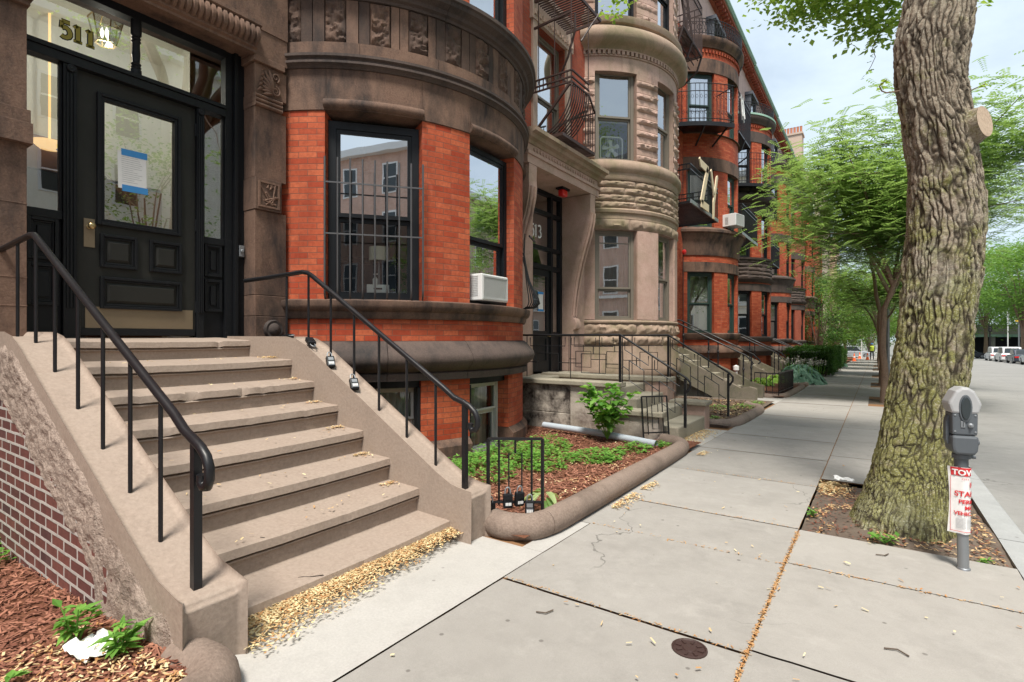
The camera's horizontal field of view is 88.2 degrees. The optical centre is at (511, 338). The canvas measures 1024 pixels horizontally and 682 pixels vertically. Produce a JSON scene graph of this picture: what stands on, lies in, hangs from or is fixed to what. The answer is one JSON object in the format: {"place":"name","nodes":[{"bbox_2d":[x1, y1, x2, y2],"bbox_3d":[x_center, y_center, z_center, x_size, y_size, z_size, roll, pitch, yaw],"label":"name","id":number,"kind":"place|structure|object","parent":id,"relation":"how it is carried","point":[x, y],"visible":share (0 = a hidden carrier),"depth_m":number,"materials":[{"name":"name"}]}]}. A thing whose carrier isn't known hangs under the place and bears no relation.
{"place":"outdoors","nodes":[
{"label":"outdoors","id":0,"kind":"place"},
{"bbox_2d":[0,552,187,681],"bbox_3d":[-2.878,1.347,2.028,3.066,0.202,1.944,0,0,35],"label":"mulch","id":1,"kind":"object","parent":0,"point":[55,674],"visible":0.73,"depth_m":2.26,"materials":[{"name":"brown wood"}]},
{"bbox_2d":[52,598,104,645],"bbox_3d":[-1.857,1.219,2.249,0.217,0.196,0.179,0,0,-22],"label":"nettle weed","id":2,"kind":"object","parent":1,"relation":"on","point":[73,627],"visible":0.84,"depth_m":2.25,"materials":[{"name":"green plant"}]},
{"bbox_2d":[62,628,118,663],"bbox_3d":[-1.725,1.259,2.188,0.215,0.043,0.179,0,0,35],"label":"paper scrap","id":3,"kind":"object","parent":1,"relation":"on","point":[76,647],"visible":0.71,"depth_m":2.17,"materials":[{"name":"white paper"}]},
{"bbox_2d":[0,620,185,681],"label":"seed litter","id":4,"kind":"object","parent":1,"relation":"on","point":[180,673],"visible":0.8,"depth_m":2.04,"materials":[{"name":"beige plant"}]},
{"bbox_2d":[86,615,153,658],"bbox_3d":[-1.574,1.230,2.141,0.162,0.145,0.216,0,0,1],"label":"nettle weed","id":5,"kind":"object","parent":1,"relation":"on","point":[128,636],"visible":0.94,"depth_m":2.13,"materials":[{"name":"green plant"}]},
{"bbox_2d":[235,356,857,681],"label":"path","id":6,"kind":"structure","parent":0,"point":[400,604],"depth_m":2.71,"materials":[{"name":"concrete"}]},
{"bbox_2d":[158,637,240,681],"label":"bed edging","id":7,"kind":"object","parent":6,"relation":"on","point":[202,659],"visible":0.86,"depth_m":2.04,"materials":[{"name":"brown stone"}]},
{"bbox_2d":[0,332,490,654],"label":"stoop","id":8,"kind":"object","parent":6,"relation":"on","point":[77,519],"visible":0.87,"depth_m":3.30,"materials":[{"name":"brown stone"}]},
{"bbox_2d":[0,232,214,590],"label":"handrail","id":9,"kind":"object","parent":8,"relation":"on","point":[200,455],"visible":1,"depth_m":2.64,"materials":[{"name":"black metal"}]},
{"bbox_2d":[243,270,480,488],"bbox_3d":[-1.473,0.220,4.533,3.035,1.700,0.042,0,0,35],"label":"handrail","id":10,"kind":"object","parent":8,"relation":"on","point":[466,406],"visible":0.93,"depth_m":4.08,"materials":[{"name":"black metal"}]},
{"bbox_2d":[243,527,462,653],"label":"seed litter","id":11,"kind":"object","parent":6,"relation":"on","point":[318,590],"visible":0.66,"depth_m":2.76,"materials":[{"name":"beige plant"}]},
{"bbox_2d":[484,434,688,540],"bbox_3d":[1.119,1.360,5.408,0.576,0.254,4.237,0,0,35],"label":"bed edging","id":12,"kind":"object","parent":6,"relation":"on","point":[557,517],"visible":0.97,"depth_m":4.10,"materials":[{"name":"brown stone"}]},
{"bbox_2d":[523,371,711,439],"bbox_3d":[1.679,1.310,9.375,3.340,1.300,3.050,0,0,35],"label":"stoop","id":13,"kind":"object","parent":6,"relation":"on","point":[551,397],"visible":0.48,"depth_m":8.52,"materials":[{"name":"stone"}]},
{"bbox_2d":[523,334,690,427],"bbox_3d":[1.257,0.592,8.299,3.065,1.336,0.034,0,0,35],"label":"handrail","id":14,"kind":"object","parent":13,"relation":"on","point":[621,366],"visible":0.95,"depth_m":8.01,"materials":[{"name":"black metal"}]},
{"bbox_2d":[569,334,733,416],"bbox_3d":[2.210,0.592,9.464,3.315,1.336,0.034,0,0,35],"label":"handrail","id":15,"kind":"object","parent":13,"relation":"on","point":[669,363],"visible":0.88,"depth_m":9.08,"materials":[{"name":"black metal"}]},
{"bbox_2d":[641,395,669,437],"bbox_3d":[1.988,1.133,7.327,0.409,0.676,0.106,0,0,-13],"label":"iron fence","id":16,"kind":"object","parent":6,"relation":"on","point":[663,432],"visible":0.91,"depth_m":7.33,"materials":[{"name":"black metal"}]},
{"bbox_2d":[765,383,804,397],"bbox_3d":[8.312,1.589,16.067,0.714,0.254,5.066,0,0,35],"label":"bed edging","id":17,"kind":"object","parent":6,"relation":"on","point":[795,390],"visible":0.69,"depth_m":14.44,"materials":[{"name":"brown stone"}]},
{"bbox_2d":[754,369,793,395],"bbox_3d":[7.637,1.232,15.097,0.594,0.667,2.644,0,0,41],"label":"iron fence","id":18,"kind":"object","parent":17,"relation":"on","point":[788,380],"visible":0.73,"depth_m":14.43,"materials":[{"name":"black metal"}]},
{"bbox_2d":[815,277,872,350],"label":"leafy tree","id":19,"kind":"object","parent":6,"relation":"on","point":[844,338],"visible":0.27,"depth_m":46.07,"materials":[{"name":"green plant"}]},
{"bbox_2d":[457,425,700,537],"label":"mulch","id":20,"kind":"object","parent":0,"point":[566,471],"visible":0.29,"depth_m":5.71,"materials":[{"name":"brown wood"}]},
{"bbox_2d":[486,437,543,509],"bbox_3d":[0.024,1.040,3.855,0.423,0.640,0.026,0,0,1],"label":"iron fence","id":21,"kind":"object","parent":20,"relation":"on","point":[498,501],"visible":0.73,"depth_m":3.85,"materials":[{"name":"black metal"}]},
{"bbox_2d":[520,488,558,507],"bbox_3d":[0.222,1.295,4.206,0.314,0.183,0.359,0,0,12],"label":"hosta","id":22,"kind":"object","parent":20,"relation":"on","point":[550,501],"visible":0.65,"depth_m":4.12,"materials":[{"name":"green plant"}]},
{"bbox_2d":[448,433,671,482],"bbox_3d":[0.191,1.363,6.173,4.031,0.301,1.702,0,0,-40],"label":"ground cover","id":23,"kind":"object","parent":20,"relation":"on","point":[476,455],"visible":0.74,"depth_m":6.15,"materials":[{"name":"green plant"}]},
{"bbox_2d":[542,422,657,446],"bbox_3d":[1.189,1.355,7.548,1.931,0.124,0.111,0,0,44],"label":"drain pipe","id":24,"kind":"object","parent":20,"relation":"on","point":[591,431],"visible":0.96,"depth_m":7.50,"materials":[{"name":"grey plastic"}]},
{"bbox_2d":[574,382,640,439],"bbox_3d":[1.309,0.995,7.291,0.767,0.796,0.729,0,0,-22],"label":"leafy shrub","id":25,"kind":"object","parent":20,"relation":"on","point":[606,413],"visible":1,"depth_m":7.20,"materials":[{"name":"green plant"}]},
{"bbox_2d":[336,356,1023,681],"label":"sidewalk","id":26,"kind":"structure","parent":0,"point":[502,630],"depth_m":2.89,"materials":[{"name":"concrete"}]},
{"bbox_2d":[332,356,1023,681],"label":"joint filler","id":27,"kind":"object","parent":26,"relation":"on","point":[521,543],"visible":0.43,"depth_m":2.96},
{"bbox_2d":[671,638,707,658],"bbox_3d":[0.797,1.400,2.377,0.156,0.026,0.156,0,0,35],"label":"shutoff cover","id":28,"kind":"object","parent":26,"relation":"on","point":[688,648],"visible":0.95,"depth_m":2.37,"materials":[{"name":"brown metal"}]},
{"bbox_2d":[506,468,1021,681],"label":"seam litter","id":29,"kind":"object","parent":26,"relation":"on","point":[757,624],"visible":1,"depth_m":2.84,"materials":[{"name":"brown plant"}]},
{"bbox_2d":[782,343,844,375],"bbox_3d":[16.326,1.036,28.271,2.308,1.556,9.114,0,0,35],"label":"hedge","id":30,"kind":"object","parent":26,"relation":"on","point":[832,356],"visible":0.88,"depth_m":24.92,"materials":[{"name":"green plant"}]},
{"bbox_2d":[817,254,899,369],"bbox_3d":[22.259,-1.768,31.996,6.428,7.322,6.298,0,0,35],"label":"kerb tree","id":31,"kind":"object","parent":26,"relation":"on","point":[861,323],"visible":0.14,"depth_m":32.10,"materials":[{"name":"green plant"}]},
{"bbox_2d":[822,273,898,365],"bbox_3d":[26.506,-1.621,38.355,7.066,7.254,7.478,0,0,35],"label":"kerb tree","id":32,"kind":"object","parent":26,"relation":"on","point":[874,328],"visible":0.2,"depth_m":38.26,"materials":[{"name":"green plant"}]},
{"bbox_2d":[868,400,883,404],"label":"pit soil","id":33,"kind":"structure","parent":26,"relation":"on","point":[874,402],"depth_m":13.25,"materials":[{"name":"brown soil"}]},
{"bbox_2d":[736,50,1023,402],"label":"locust tree","id":34,"kind":"object","parent":33,"relation":"on","point":[878,223],"visible":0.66,"depth_m":12.54,"materials":[{"name":"green plant"}]},
{"bbox_2d":[801,483,1013,567],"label":"pit soil","id":35,"kind":"structure","parent":26,"relation":"on","point":[853,530],"depth_m":3.91,"materials":[{"name":"brown soil"}]},
{"bbox_2d":[598,0,993,543],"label":"street tree","id":36,"kind":"object","parent":35,"relation":"on","point":[946,126],"visible":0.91,"depth_m":3.87,"materials":[{"name":"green plant"}]},
{"bbox_2d":[818,481,855,493],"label":"seed litter","id":37,"kind":"object","parent":35,"relation":"on","point":[835,486],"visible":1,"depth_m":5.19,"materials":[{"name":"beige plant"}]},
{"bbox_2d":[806,483,1008,566],"bbox_3d":[3.147,1.422,4.364,1.176,0.123,1.777,0,0,35],"label":"bark debris","id":38,"kind":"object","parent":35,"relation":"on","point":[976,532],"visible":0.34,"depth_m":3.97,"materials":[{"name":"brown wood"}]},
{"bbox_2d":[808,488,1006,564],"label":"seed litter","id":39,"kind":"object","parent":35,"relation":"on","point":[831,506],"visible":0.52,"depth_m":3.80,"materials":[{"name":"beige plant"}]},
{"bbox_2d":[942,386,981,570],"bbox_3d":[2.773,0.908,3.256,0.171,1.222,0.158,0,0,22],"label":"parking meter","id":40,"kind":"object","parent":26,"relation":"on","point":[962,405],"visible":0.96,"depth_m":3.22,"materials":[{"name":"metal"}]},
{"bbox_2d":[947,465,971,534],"bbox_3d":[2.766,0.993,3.257,0.107,0.409,0.084,0,0,-11],"label":"tow notice","id":41,"kind":"object","parent":40,"relation":"attached to","point":[960,509],"visible":0.96,"depth_m":3.24,"materials":[{"name":"white paper"}]},
{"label":"pit soil","id":42,"kind":"structure","parent":26,"relation":"in","visible":0},
{"bbox_2d":[738,121,1023,385],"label":"locust tree","id":43,"kind":"object","parent":42,"relation":"on","point":[877,300],"visible":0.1,"depth_m":19.54,"materials":[{"name":"green plant"}]},
{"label":"pit soil","id":44,"kind":"structure","parent":26,"relation":"in","visible":0},
{"bbox_2d":[818,251,902,375],"bbox_3d":[17.766,-1.448,25.270,5.848,6.666,6.486,0,0,35],"label":"locust tree","id":45,"kind":"object","parent":44,"relation":"on","point":[860,298],"visible":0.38,"depth_m":25.62,"materials":[{"name":"green plant"}]},
{"bbox_2d":[673,395,773,425],"bbox_3d":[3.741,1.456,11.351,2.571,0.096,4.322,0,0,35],"label":"mulch","id":46,"kind":"object","parent":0,"point":[724,414],"visible":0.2,"depth_m":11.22,"materials":[{"name":"brown wood"}]},
{"bbox_2d":[709,401,763,427],"bbox_3d":[4.462,1.484,10.398,0.673,0.241,3.677,0,0,35],"label":"bed edging","id":47,"kind":"object","parent":46,"relation":"on","point":[757,410],"visible":0.71,"depth_m":9.28,"materials":[{"name":"brown stone"}]},
{"bbox_2d":[735,341,894,681],"bbox_3d":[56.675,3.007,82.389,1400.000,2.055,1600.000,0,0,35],"label":"ground","id":48,"kind":"structure","parent":0,"point":[850,484],"depth_m":7.58,"materials":[{"name":"brown soil"}]},
{"bbox_2d":[0,0,535,462],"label":"row house","id":49,"kind":"structure","parent":48,"relation":"on","point":[236,121],"depth_m":5.95,"materials":[{"name":"brown stone"}]},
{"bbox_2d":[87,11,123,49],"bbox_3d":[-4.195,-3.297,5.459,0.310,0.525,0.272,0,0,35],"label":"ceiling lantern","id":50,"kind":"object","parent":49,"relation":"hanging from","point":[107,32],"visible":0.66,"depth_m":5.39,"materials":[{"name":"glass"}]},
{"bbox_2d":[117,148,147,194],"bbox_3d":[-3.543,-1.560,4.944,0.004,0.394,0.247,0,0,35],"label":"taped notice","id":51,"kind":"object","parent":49,"relation":"attached to","point":[131,171],"visible":1,"depth_m":4.94,"materials":[{"name":"white paper"}]},
{"bbox_2d":[77,69,195,335],"bbox_3d":[-3.478,-1.181,4.973,0.142,2.311,0.984,0,0,35],"label":"door","id":52,"kind":"structure","parent":49,"relation":"in","point":[140,278],"depth_m":4.92,"materials":[{"name":"black wood"}]},
{"bbox_2d":[328,120,418,300],"bbox_3d":[-1.622,-1.473,6.239,0.615,2.054,0.928,0,0,43],"label":"window","id":53,"kind":"structure","parent":49,"relation":"in","point":[357,142],"depth_m":6.21,"materials":[{"name":"black glass"}]},
{"bbox_2d":[324,156,423,300],"bbox_3d":[-1.561,-1.233,6.025,1.103,1.575,0.084,0,0,-15],"label":"window guard","id":54,"kind":"object","parent":49,"relation":"attached to","point":[375,235],"visible":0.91,"depth_m":5.99,"materials":[{"name":"grey metal"}]},
{"bbox_2d":[341,256,406,292],"bbox_3d":[-1.883,-0.605,7.041,1.900,0.930,0.120,0,0,-15],"label":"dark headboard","id":55,"kind":"object","parent":49,"relation":"in","point":[356,274],"visible":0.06,"depth_m":7.01,"materials":[{"name":"black fabric"}]},
{"bbox_2d":[369,246,388,284],"bbox_3d":[-1.677,-0.845,6.673,0.250,0.610,0.250,0,0,35],"label":"table lamp","id":56,"kind":"object","parent":49,"relation":"on","point":[380,253],"visible":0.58,"depth_m":6.58,"materials":[{"name":"fabric"}]},
{"bbox_2d":[375,388,413,424],"bbox_3d":[-1.595,1.045,6.344,0.858,0.930,0.221,0,0,-17],"label":"window","id":57,"kind":"structure","parent":49,"relation":"in","point":[395,396],"depth_m":6.46,"materials":[{"name":"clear glass"}]},
{"bbox_2d":[470,381,497,452],"bbox_3d":[-0.508,1.045,7.118,0.227,0.930,0.765,0,0,35],"label":"window","id":58,"kind":"structure","parent":49,"relation":"in","point":[478,391],"depth_m":7.34,"materials":[{"name":"grey glass"}]},
{"bbox_2d":[470,145,506,305],"bbox_3d":[-0.383,-1.473,7.144,0.100,2.054,0.974,0,0,33],"label":"window","id":59,"kind":"structure","parent":49,"relation":"in","point":[488,173],"depth_m":7.21,"materials":[{"name":"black glass"}]},
{"bbox_2d":[470,0,506,26],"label":"window","id":60,"kind":"structure","parent":49,"relation":"in","point":[497,9],"depth_m":7.42,"materials":[{"name":"clear glass"}]},
{"bbox_2d":[470,273,507,302],"bbox_3d":[-0.347,-0.655,6.987,0.350,0.340,0.609,0,0,35],"label":"air conditioner","id":61,"kind":"object","parent":49,"relation":"attached to","point":[487,288],"visible":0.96,"depth_m":6.78,"materials":[{"name":"white plastic"}]},
{"bbox_2d":[523,234,539,308],"bbox_3d":[0.313,-1.062,8.519,0.308,1.158,0.655,0,0,-5],"label":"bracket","id":62,"kind":"object","parent":49,"relation":"attached to","point":[527,278],"visible":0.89,"depth_m":8.36,"materials":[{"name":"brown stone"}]},
{"bbox_2d":[486,0,687,424],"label":"row house","id":63,"kind":"structure","parent":48,"relation":"on","point":[601,255],"depth_m":12.07,"materials":[{"name":"beige stone"}]},
{"bbox_2d":[533,268,550,371],"bbox_3d":[0.585,-0.377,10.916,0.112,2.115,0.780,0,0,35],"label":"door","id":64,"kind":"structure","parent":63,"relation":"in","point":[543,358],"depth_m":11.10,"materials":[{"name":"black paint"}]},
{"bbox_2d":[538,35,558,133],"bbox_3d":[0.594,-4.990,10.940,0.221,2.280,1.120,0,0,35],"label":"window","id":65,"kind":"structure","parent":63,"relation":"in","point":[548,97],"depth_m":11.04,"materials":[{"name":"clear glass"}]},
{"bbox_2d":[534,0,602,156],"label":"fire escape","id":66,"kind":"object","parent":63,"relation":"attached to","point":[565,138],"visible":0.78,"depth_m":10.11,"materials":[{"name":"brown metal"}]},
{"bbox_2d":[600,136,622,158],"bbox_3d":[2.329,-4.450,12.402,0.575,0.575,0.051,0,0,-9],"label":"box fan","id":67,"kind":"object","parent":63,"relation":"attached to","point":[611,148],"visible":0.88,"depth_m":12.40,"materials":[{"name":"white plastic"}]},
{"bbox_2d":[595,230,633,319],"bbox_3d":[2.356,-1.460,12.279,0.836,2.060,0.613,0,0,25],"label":"window","id":68,"kind":"structure","parent":63,"relation":"in","point":[614,250],"depth_m":12.27,"materials":[{"name":"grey glass"}]},
{"bbox_2d":[595,73,633,160],"bbox_3d":[2.353,-5.145,12.296,0.943,2.110,0.135,0,0,-9],"label":"window","id":69,"kind":"structure","parent":63,"relation":"in","point":[614,97],"depth_m":12.32,"materials":[{"name":"clear glass"}]},
{"bbox_2d":[595,0,633,16],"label":"window","id":70,"kind":"structure","parent":63,"relation":"in","point":[622,6],"depth_m":12.30,"materials":[{"name":"clear glass"}]},
{"bbox_2d":[657,236,668,320],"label":"window","id":71,"kind":"structure","parent":63,"relation":"in","point":[663,243],"depth_m":13.12,"materials":[{"name":"clear glass"}]},
{"bbox_2d":[657,88,668,169],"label":"window","id":72,"kind":"structure","parent":63,"relation":"in","point":[663,102],"depth_m":13.12,"materials":[{"name":"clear glass"}]},
{"bbox_2d":[657,0,668,30],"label":"window","id":73,"kind":"structure","parent":63,"relation":"in","point":[663,8],"depth_m":13.17,"materials":[{"name":"clear glass"}]},
{"bbox_2d":[676,0,745,371],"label":"row house","id":74,"kind":"structure","parent":48,"relation":"on","point":[711,267],"depth_m":18.34,"materials":[{"name":"red brick"}]},
{"bbox_2d":[677,0,702,88],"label":"fire escape","id":75,"kind":"object","parent":74,"relation":"attached to","point":[688,41],"visible":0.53,"depth_m":15.49,"materials":[{"name":"brown metal"}]},
{"bbox_2d":[678,163,718,226],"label":"balcony","id":76,"kind":"structure","parent":74,"relation":"attached to","point":[691,212],"depth_m":15.24,"materials":[{"name":"black paint"}]},
{"bbox_2d":[699,157,708,211],"bbox_3d":[5.362,-4.289,14.773,0.030,1.336,0.986,0,0,35],"label":"wooden letter","id":77,"kind":"object","parent":76,"relation":"attached to","point":[705,168],"visible":1,"depth_m":14.77,"materials":[{"name":"beige paint"}]},
{"bbox_2d":[687,272,711,332],"bbox_3d":[6.478,-1.250,18.363,0.844,2.090,0.562,0,0,24],"label":"window","id":78,"kind":"structure","parent":74,"relation":"in","point":[699,284],"depth_m":18.36,"materials":[{"name":"clear glass"}]},
{"bbox_2d":[687,171,711,226],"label":"window","id":79,"kind":"structure","parent":74,"relation":"in","point":[707,198],"depth_m":18.33,"materials":[{"name":"black glass"}]},
{"bbox_2d":[687,74,711,120],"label":"window","id":80,"kind":"structure","parent":74,"relation":"in","point":[698,77],"depth_m":18.35,"materials":[{"name":"clear glass"}]},
{"bbox_2d":[677,82,734,146],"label":"balcony","id":81,"kind":"structure","parent":74,"relation":"attached to","point":[714,127],"depth_m":17.40,"materials":[{"name":"black paint"}]},
{"bbox_2d":[689,17,741,49],"bbox_3d":[7.467,-10.661,18.809,3.555,0.562,0.764,0,0,-37],"label":"roof railing","id":82,"kind":"object","parent":74,"relation":"on","point":[737,40],"visible":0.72,"depth_m":18.22,"materials":[{"name":"black metal"}]},
{"bbox_2d":[728,274,733,332],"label":"window","id":83,"kind":"structure","parent":74,"relation":"in","point":[730,277],"depth_m":19.21,"materials":[{"name":"clear glass"}]},
{"bbox_2d":[723,213,743,229],"bbox_3d":[7.716,-4.100,18.475,0.624,0.420,0.532,0,0,-40],"label":"air conditioner","id":84,"kind":"object","parent":74,"relation":"attached to","point":[733,221],"visible":1,"depth_m":18.28,"materials":[{"name":"white plastic"}]},
{"bbox_2d":[676,346,764,399],"bbox_3d":[5.117,1.201,14.444,3.060,1.983,1.240,0,0,35],"label":"stoop","id":85,"kind":"object","parent":48,"relation":"on","point":[750,390],"visible":0.41,"depth_m":13.96,"materials":[{"name":"beige stone"}]},
{"bbox_2d":[677,319,760,381],"bbox_3d":[5.423,0.307,14.852,2.900,1.734,0.070,0,0,35],"label":"handrail","id":86,"kind":"object","parent":85,"relation":"on","point":[718,338],"visible":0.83,"depth_m":14.64,"materials":[{"name":"black metal"}]},
{"bbox_2d":[706,0,776,365],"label":"row house","id":87,"kind":"structure","parent":48,"relation":"on","point":[755,282],"depth_m":24.43,"materials":[{"name":"red brick"}]},
{"bbox_2d":[738,291,749,335],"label":"window","id":88,"kind":"structure","parent":87,"relation":"in","point":[743,296],"depth_m":24.42,"materials":[{"name":"clear glass"}]},
{"bbox_2d":[738,91,750,164],"bbox_3d":[9.069,-8.509,21.860,1.083,2.290,2.360,0,0,35],"label":"fire escape","id":89,"kind":"object","parent":87,"relation":"attached to","point":[744,130],"visible":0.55,"depth_m":21.84,"materials":[{"name":"black paint"}]},
{"bbox_2d":[739,149,749,182],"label":"window","id":90,"kind":"structure","parent":87,"relation":"in","point":[744,168],"depth_m":24.43,"materials":[{"name":"clear glass"}]},
{"bbox_2d":[738,203,757,247],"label":"balcony","id":91,"kind":"structure","parent":87,"relation":"attached to","point":[750,219],"depth_m":21.23,"materials":[{"name":"black paint"}]},
{"bbox_2d":[738,152,777,194],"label":"balcony","id":92,"kind":"structure","parent":87,"relation":"attached to","point":[749,185],"depth_m":23.70,"materials":[{"name":"black paint"}]},
{"bbox_2d":[762,292,766,335],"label":"window","id":93,"kind":"structure","parent":87,"relation":"in","point":[764,295],"depth_m":25.11,"materials":[{"name":"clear glass"}]},
{"bbox_2d":[738,354,783,380],"bbox_3d":[9.167,1.301,20.640,2.710,1.985,1.240,0,0,35],"label":"stoop","id":94,"kind":"object","parent":48,"relation":"on","point":[760,367],"visible":0.1,"depth_m":20.15,"materials":[{"name":"brown stone"}]},
{"bbox_2d":[745,65,795,357],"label":"row house","id":95,"kind":"structure","parent":48,"relation":"on","point":[756,89],"depth_m":30.52,"materials":[{"name":"red brick"}]},
{"bbox_2d":[771,118,807,351],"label":"row house","id":96,"kind":"structure","parent":48,"relation":"on","point":[798,303],"depth_m":36.65,"materials":[{"name":"red brick"}]},
{"bbox_2d":[786,154,817,344],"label":"row house","id":97,"kind":"structure","parent":48,"relation":"on","point":[808,295],"depth_m":42.80,"materials":[{"name":"red brick"}]},
{"bbox_2d":[784,126,829,343],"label":"apartment building","id":98,"kind":"structure","parent":48,"relation":"on","point":[793,136],"depth_m":55.28,"materials":[{"name":"brick"}]},
{"bbox_2d":[974,324,1020,352],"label":"station building","id":99,"kind":"structure","parent":48,"relation":"on","point":[1000,340],"depth_m":106.91,"materials":[{"name":"glass"}]},
{"bbox_2d":[976,240,1022,352],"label":"leafy tree","id":100,"kind":"object","parent":48,"relation":"on","point":[983,324],"visible":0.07,"depth_m":101.51,"materials":[{"name":"green plant"}]},
{"bbox_2d":[984,237,1023,326],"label":"leafy tree","id":101,"kind":"object","parent":48,"relation":"on","point":[1016,284],"visible":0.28,"depth_m":87.57,"materials":[{"name":"green plant"}]},
{"bbox_2d":[730,0,1023,341],"label":"sky","id":102,"kind":"structure","parent":0,"point":[801,71],"materials":[{"name":"white"}]},
{"bbox_2d":[890,355,1023,533],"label":"road","id":103,"kind":"structure","parent":0,"point":[996,465],"depth_m":9.40,"materials":[{"name":"grey asphalt"}]},
{"bbox_2d":[969,466,1023,579],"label":"kerb","id":104,"kind":"structure","parent":103,"relation":"on","point":[1000,523],"depth_m":4.13,"materials":[{"name":"concrete"}]},
{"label":"sidewalk","id":105,"kind":"structure","parent":0,"visible":0},
{"bbox_2d":[976,238,1023,348],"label":"leafy tree","id":106,"kind":"object","parent":105,"relation":"on","point":[1012,303],"visible":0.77,"depth_m":71.17,"materials":[{"name":"green plant"}]},
{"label":"garden bed","id":107,"kind":"structure","parent":0,"visible":0},
{"bbox_2d":[805,264,862,344],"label":"leafy tree","id":108,"kind":"object","parent":107,"relation":"on","point":[820,335],"visible":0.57,"depth_m":40.41,"materials":[{"name":"green plant"}]},
{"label":"garden bed","id":109,"kind":"structure","parent":0,"visible":0},
{"bbox_2d":[779,357,827,384],"bbox_3d":[10.750,1.226,19.821,1.982,1.168,1.964,0,0,35],"label":"juniper shrub","id":110,"kind":"object","parent":109,"relation":"on","point":[810,374],"visible":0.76,"depth_m":19.24,"materials":[{"name":"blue plant"}]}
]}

